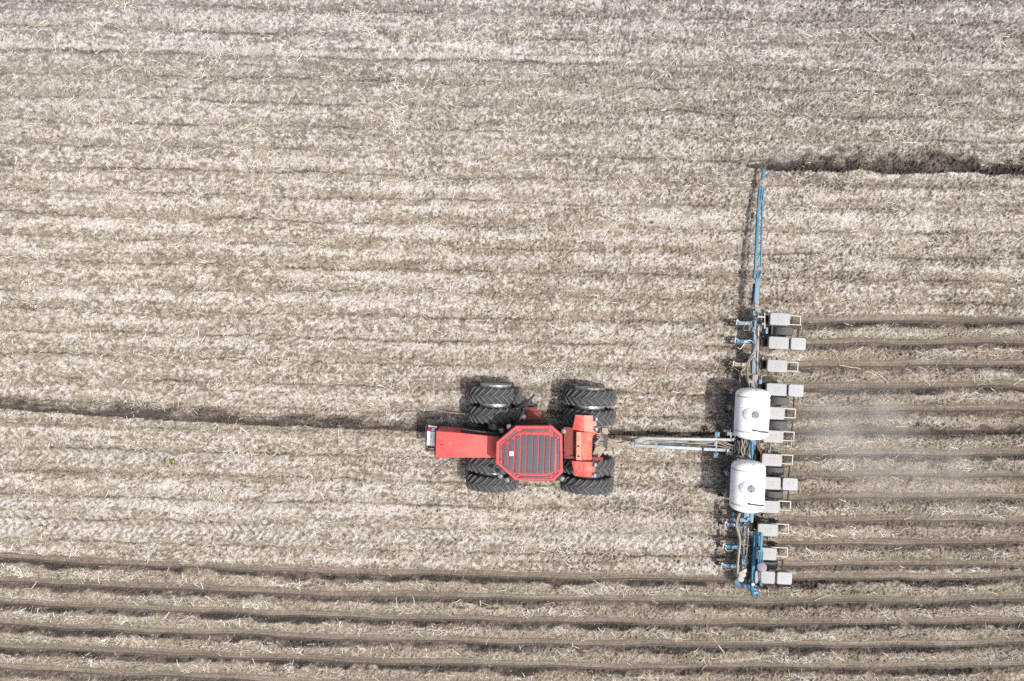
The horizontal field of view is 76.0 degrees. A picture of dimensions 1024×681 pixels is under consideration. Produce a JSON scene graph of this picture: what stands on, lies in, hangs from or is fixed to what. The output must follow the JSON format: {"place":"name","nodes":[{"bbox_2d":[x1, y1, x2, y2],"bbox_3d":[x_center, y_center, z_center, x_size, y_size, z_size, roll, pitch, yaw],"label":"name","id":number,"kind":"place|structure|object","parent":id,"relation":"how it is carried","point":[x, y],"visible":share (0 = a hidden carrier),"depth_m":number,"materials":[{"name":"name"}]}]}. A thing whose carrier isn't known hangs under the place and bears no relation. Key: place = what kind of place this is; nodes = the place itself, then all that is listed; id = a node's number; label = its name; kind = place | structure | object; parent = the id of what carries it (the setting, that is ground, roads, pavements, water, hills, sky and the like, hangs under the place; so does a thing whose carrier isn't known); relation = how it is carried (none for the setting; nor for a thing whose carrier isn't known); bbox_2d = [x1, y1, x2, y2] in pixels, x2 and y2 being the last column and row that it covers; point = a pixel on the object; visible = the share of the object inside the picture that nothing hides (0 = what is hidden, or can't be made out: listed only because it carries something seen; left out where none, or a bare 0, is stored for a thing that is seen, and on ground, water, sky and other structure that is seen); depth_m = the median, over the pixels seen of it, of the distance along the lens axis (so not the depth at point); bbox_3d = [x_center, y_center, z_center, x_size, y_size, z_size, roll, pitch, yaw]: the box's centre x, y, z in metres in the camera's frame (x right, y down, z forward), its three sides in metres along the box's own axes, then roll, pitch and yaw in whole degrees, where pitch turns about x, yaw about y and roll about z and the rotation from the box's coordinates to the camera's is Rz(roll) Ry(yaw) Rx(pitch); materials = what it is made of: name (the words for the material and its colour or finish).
{"place":"outdoors","nodes":[
{"label":"outdoors","id":0,"kind":"place"},
{"bbox_2d":[0,0,1023,680],"bbox_3d":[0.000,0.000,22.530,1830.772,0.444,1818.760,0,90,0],"label":"ground","id":1,"kind":"structure","parent":0,"point":[690,266],"depth_m":22.51,"materials":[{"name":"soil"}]},
{"bbox_2d":[0,0,1023,680],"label":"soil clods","id":2,"kind":"object","parent":1,"relation":"on","point":[548,396],"visible":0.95,"depth_m":22.49,"materials":[{"name":"brown soil"}]},
{"bbox_2d":[425,383,629,495],"bbox_3d":[0.633,3.229,20.938,6.892,3.184,3.510,2,90,0],"label":"tractor","id":3,"kind":"object","parent":1,"relation":"on","point":[529,443],"visible":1,"depth_m":20.82,"materials":[{"name":"red metal"}]},
{"bbox_2d":[426,425,436,445],"bbox_3d":[-2.578,3.058,21.056,0.343,0.218,0.660,6,90,14],"label":"seed bag","id":4,"kind":"object","parent":3,"relation":"on","point":[431,429],"visible":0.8,"depth_m":21.00,"materials":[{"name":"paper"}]},
{"bbox_2d":[630,162,805,597],"bbox_3d":[6.786,1.134,21.520,5.474,2.070,14.485,3,90,0],"label":"planter","id":5,"kind":"object","parent":1,"relation":"on","point":[752,486],"visible":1,"depth_m":21.44,"materials":[{"name":"paint"}]}
]}

